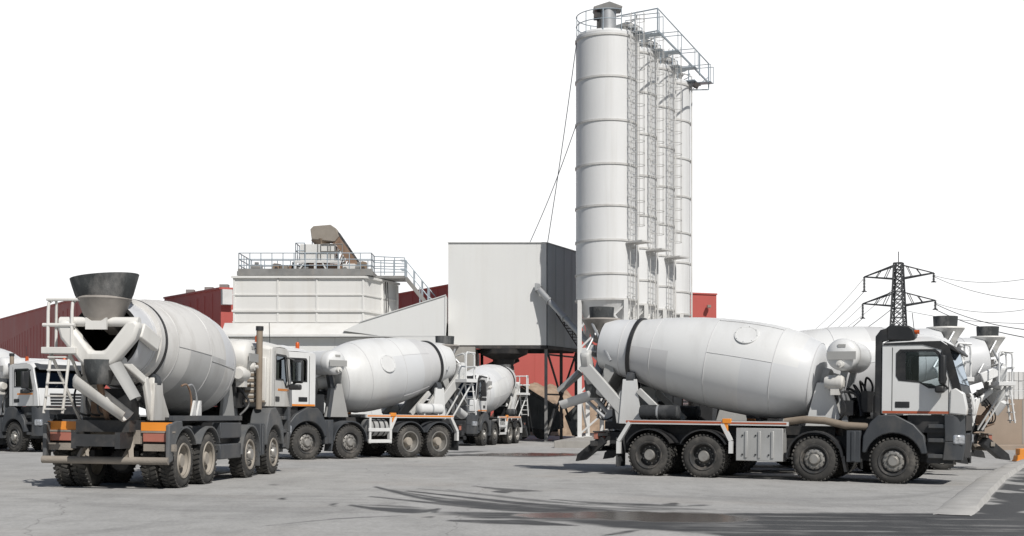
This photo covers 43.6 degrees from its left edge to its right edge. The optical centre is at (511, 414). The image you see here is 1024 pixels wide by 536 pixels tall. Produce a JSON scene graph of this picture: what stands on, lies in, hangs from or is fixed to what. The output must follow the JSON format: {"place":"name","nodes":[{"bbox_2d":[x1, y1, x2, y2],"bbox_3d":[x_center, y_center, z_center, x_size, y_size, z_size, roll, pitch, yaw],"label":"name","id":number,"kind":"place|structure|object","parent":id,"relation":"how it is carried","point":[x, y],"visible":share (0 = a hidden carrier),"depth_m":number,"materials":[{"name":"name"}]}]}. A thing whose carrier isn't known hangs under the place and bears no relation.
{"place":"outdoors","nodes":[
{"label":"outdoors","id":0,"kind":"place"},
{"bbox_2d":[0,415,1023,535],"bbox_3d":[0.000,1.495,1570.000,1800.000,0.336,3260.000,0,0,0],"label":"ground","id":1,"kind":"structure","parent":0,"point":[530,485],"depth_m":21.99,"materials":[{"name":"concrete"}]},
{"bbox_2d":[0,348,80,451],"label":"mixer truck","id":2,"kind":"object","parent":1,"relation":"on","point":[22,381],"visible":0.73,"depth_m":44.87,"materials":[{"name":"metal"}]},
{"bbox_2d":[0,301,109,406],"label":"warehouse","id":3,"kind":"structure","parent":1,"relation":"on","point":[20,333],"depth_m":113.16,"materials":[{"name":"red metal"}]},
{"bbox_2d":[41,272,303,487],"bbox_3d":[-7.189,-0.593,27.746,3.200,4.047,9.005,1,0,6],"label":"mixer truck","id":4,"kind":"object","parent":1,"relation":"on","point":[178,372],"visible":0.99,"depth_m":24.63,"materials":[{"name":"metal"}]},
{"bbox_2d":[163,284,232,406],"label":"warehouse","id":5,"kind":"structure","parent":1,"relation":"on","point":[214,304],"depth_m":82.16,"materials":[{"name":"red metal"}]},
{"bbox_2d":[223,294,479,440],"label":"batching hall","id":6,"kind":"structure","parent":1,"relation":"on","point":[426,320],"depth_m":69.05,"materials":[{"name":"metal"}]},
{"bbox_2d":[231,276,399,322],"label":"aggregate bin","id":7,"kind":"object","parent":6,"relation":"on","point":[307,299],"visible":0.74,"depth_m":70.00,"materials":[{"name":"white metal"}]},
{"bbox_2d":[237,253,405,281],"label":"roof platform","id":8,"kind":"structure","parent":7,"relation":"on","point":[305,272],"depth_m":70.08,"materials":[{"name":"grey metal"}]},
{"bbox_2d":[251,262,262,268],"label":"vibrator motor","id":9,"kind":"object","parent":8,"relation":"on","point":[255,267],"visible":0.47,"depth_m":71.02,"materials":[{"name":"grey metal"}]},
{"bbox_2d":[272,263,281,268],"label":"gearbox","id":10,"kind":"object","parent":8,"relation":"on","point":[276,267],"visible":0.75,"depth_m":70.60,"materials":[{"name":"brown metal"}]},
{"bbox_2d":[289,262,344,268],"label":"vibrating screen","id":11,"kind":"object","parent":8,"relation":"on","point":[319,267],"visible":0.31,"depth_m":71.15,"materials":[{"name":"metal"}]},
{"bbox_2d":[293,225,342,268],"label":"feed hopper","id":12,"kind":"object","parent":8,"relation":"on","point":[323,237],"visible":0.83,"depth_m":71.00,"materials":[{"name":"white metal"}]},
{"bbox_2d":[333,232,358,263],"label":"belt conveyor","id":13,"kind":"object","parent":8,"relation":"on","point":[347,250],"visible":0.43,"depth_m":71.26,"materials":[{"name":"metal"}]},
{"bbox_2d":[343,264,354,268],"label":"control cabinet","id":14,"kind":"object","parent":8,"relation":"on","point":[347,267],"visible":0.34,"depth_m":71.00,"materials":[{"name":"white metal"}]},
{"bbox_2d":[361,261,366,268],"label":"switch box","id":15,"kind":"object","parent":8,"relation":"on","point":[363,263],"visible":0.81,"depth_m":70.60,"materials":[{"name":"metal"}]},
{"bbox_2d":[400,260,435,302],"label":"roof stair","id":16,"kind":"object","parent":6,"relation":"on","point":[414,288],"visible":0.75,"depth_m":72.17,"materials":[{"name":"grey metal"}]},
{"bbox_2d":[243,336,476,459],"bbox_3d":[-4.947,-0.671,42.972,9.560,4.258,3.296,1,0,-44],"label":"mixer truck","id":17,"kind":"object","parent":1,"relation":"on","point":[386,376],"visible":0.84,"depth_m":42.28,"materials":[{"name":"metal"}]},
{"bbox_2d":[427,364,529,445],"bbox_3d":[-1.463,-0.568,63.727,3.200,4.134,10.429,1,0,15],"label":"mixer truck","id":18,"kind":"object","parent":1,"relation":"on","point":[497,389],"visible":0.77,"depth_m":62.61,"materials":[{"name":"metal"}]},
{"bbox_2d":[447,242,576,441],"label":"loading house","id":19,"kind":"structure","parent":1,"relation":"on","point":[496,300],"depth_m":70.25,"materials":[{"name":"white metal"}]},
{"bbox_2d":[480,349,527,369],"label":"discharge hopper","id":20,"kind":"object","parent":19,"relation":"hanging from","point":[503,356],"visible":0.63,"depth_m":70.66,"materials":[{"name":"metal"}]},
{"bbox_2d":[556,313,576,345],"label":"service ladder","id":21,"kind":"object","parent":19,"relation":"attached to","point":[572,334],"visible":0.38,"depth_m":71.47,"materials":[{"name":"black metal"}]},
{"bbox_2d":[565,405,576,435],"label":"steel support leg","id":22,"kind":"object","parent":19,"relation":"attached to","point":[572,424],"visible":0.67,"depth_m":73.50,"materials":[{"name":"metal"}]},
{"bbox_2d":[515,386,563,438],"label":"tipper trailer","id":23,"kind":"object","parent":1,"relation":"on","point":[534,420],"visible":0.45,"depth_m":74.70,"materials":[{"name":"metal"}]},
{"bbox_2d":[491,382,606,435],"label":"sand heap","id":24,"kind":"object","parent":1,"relation":"on","point":[538,388],"visible":0.12,"depth_m":93.09,"materials":[{"name":"beige sand"}]},
{"bbox_2d":[399,284,716,414],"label":"warehouse","id":25,"kind":"structure","parent":1,"relation":"on","point":[531,366],"depth_m":103.93,"materials":[{"name":"red metal"}]},
{"bbox_2d":[554,433,609,447],"bbox_3d":[9.947,1.522,69.983,13.731,0.643,25.455,0,0,5],"label":"silo foundation","id":26,"kind":"object","parent":1,"relation":"on","point":[578,442],"visible":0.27,"depth_m":57.96,"materials":[{"name":"concrete"}]},
{"bbox_2d":[575,1,652,436],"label":"cement silo","id":27,"kind":"object","parent":26,"relation":"on","point":[608,242],"visible":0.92,"depth_m":65.92,"materials":[{"name":"paint"}]},
{"bbox_2d":[530,126,575,241],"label":"guy cable","id":28,"kind":"object","parent":27,"relation":"attached to","point":[554,183],"visible":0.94,"depth_m":68.84,"materials":[{"name":"grey metal"}]},
{"bbox_2d":[547,43,576,241],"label":"guy cable","id":29,"kind":"object","parent":27,"relation":"attached to","point":[562,142],"visible":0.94,"depth_m":68.85,"materials":[{"name":"grey metal"}]},
{"bbox_2d":[535,283,593,346],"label":"screw conveyor","id":30,"kind":"object","parent":27,"relation":"attached to","point":[557,309],"visible":0.84,"depth_m":68.83,"materials":[{"name":"metal"}]},
{"bbox_2d":[616,8,713,90],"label":"silo walkway","id":31,"kind":"structure","parent":27,"relation":"attached to","point":[695,83],"depth_m":70.29,"materials":[{"name":"grey metal"}]},
{"bbox_2d":[600,22,671,430],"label":"cement silo","id":32,"kind":"object","parent":26,"relation":"on","point":[648,282],"visible":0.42,"depth_m":69.28,"materials":[{"name":"paint"}]},
{"bbox_2d":[640,39,688,318],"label":"cement silo","id":33,"kind":"object","parent":26,"relation":"on","point":[667,259],"visible":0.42,"depth_m":72.45,"materials":[{"name":"paint"}]},
{"bbox_2d":[656,56,692,317],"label":"cement silo","id":34,"kind":"object","parent":26,"relation":"on","point":[683,293],"visible":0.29,"depth_m":75.85,"materials":[{"name":"paint"}]},
{"bbox_2d":[557,306,976,483],"bbox_3d":[5.981,-0.588,31.996,10.438,4.354,3.200,1,0,25],"label":"mixer truck","id":35,"kind":"object","parent":1,"relation":"on","point":[765,370],"visible":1,"depth_m":30.98,"materials":[{"name":"metal"}]},
{"bbox_2d":[608,316,974,472],"bbox_3d":[7.621,-0.569,35.351,9.760,4.354,3.200,1,0,1],"label":"mixer truck","id":36,"kind":"object","parent":1,"relation":"on","point":[948,328],"visible":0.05,"depth_m":34.69,"materials":[{"name":"metal"}]},
{"bbox_2d":[683,326,1015,469],"bbox_3d":[10.189,-0.538,39.000,9.795,4.354,3.200,1,0,0],"label":"mixer truck","id":37,"kind":"object","parent":1,"relation":"on","point":[989,373],"visible":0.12,"depth_m":38.36,"materials":[{"name":"metal"}]},
{"bbox_2d":[860,252,937,325],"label":"power pylon","id":38,"kind":"object","parent":1,"relation":"on","point":[894,294],"visible":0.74,"depth_m":259.59,"materials":[{"name":"metal"}]},
{"bbox_2d":[905,310,1023,323],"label":"power line","id":39,"kind":"object","parent":38,"relation":"attached to","point":[969,320],"visible":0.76,"depth_m":226.24,"materials":[{"name":"black metal"}]},
{"bbox_2d":[936,303,1019,312],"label":"power line","id":40,"kind":"object","parent":38,"relation":"attached to","point":[975,311],"visible":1,"depth_m":234.64,"materials":[{"name":"black metal"}]},
{"bbox_2d":[934,275,1023,282],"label":"power line","id":41,"kind":"object","parent":38,"relation":"attached to","point":[980,282],"visible":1,"depth_m":235.09,"materials":[{"name":"black metal"}]},
{"bbox_2d":[935,309,1023,337],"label":"power line","id":42,"kind":"object","parent":38,"relation":"attached to","point":[977,326],"visible":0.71,"depth_m":216.02,"materials":[{"name":"black metal"}]},
{"bbox_2d":[935,277,1023,299],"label":"power line","id":43,"kind":"object","parent":38,"relation":"attached to","point":[979,292],"visible":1,"depth_m":225.61,"materials":[{"name":"black metal"}]},
{"bbox_2d":[936,304,1023,329],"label":"power line","id":44,"kind":"object","parent":38,"relation":"attached to","point":[981,321],"visible":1,"depth_m":221.23,"materials":[{"name":"black metal"}]},
{"bbox_2d":[933,459,1023,515],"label":"kerb","id":45,"kind":"structure","parent":1,"relation":"on","point":[973,498],"depth_m":24.65,"materials":[{"name":"concrete"}]},
{"bbox_2d":[974,400,1023,449],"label":"yard wall","id":46,"kind":"structure","parent":1,"relation":"on","point":[1006,435],"depth_m":61.00,"materials":[{"name":"beige concrete"}]},
{"bbox_2d":[1013,390,1017,399],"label":"concrete block","id":47,"kind":"structure","parent":46,"relation":"on","point":[1015,394],"depth_m":61.13,"materials":[{"name":"white concrete"}]},
{"bbox_2d":[1016,390,1022,399],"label":"concrete block","id":48,"kind":"structure","parent":46,"relation":"on","point":[1020,394],"depth_m":61.13,"materials":[{"name":"white concrete"}]},
{"bbox_2d":[1018,381,1022,389],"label":"concrete block","id":49,"kind":"structure","parent":48,"relation":"on","point":[1020,385],"depth_m":61.17,"materials":[{"name":"white concrete"}]},
{"bbox_2d":[1018,372,1022,380],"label":"concrete block","id":50,"kind":"structure","parent":49,"relation":"on","point":[1020,376],"depth_m":61.13,"materials":[{"name":"white concrete"}]},
{"bbox_2d":[1012,448,1023,461],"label":"barrier block","id":51,"kind":"object","parent":1,"relation":"on","point":[1018,455],"depth_m":44.82,"materials":[{"name":"orange plastic"}]},
{"bbox_2d":[0,0,1023,414],"label":"sky","id":52,"kind":"structure","parent":0,"point":[164,142],"materials":[{"name":"white"}]},
{"bbox_3d":[24.092,-1.370,61.414,0.200,0.430,0.500,0,0,0],"label":"concrete block","id":53,"kind":"object","parent":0,"visible":0},
{"bbox_2d":[1014,372,1017,380],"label":"concrete block","id":54,"kind":"structure","parent":53,"relation":"on","point":[1015,376],"depth_m":61.14,"materials":[{"name":"white concrete"}]}
]}

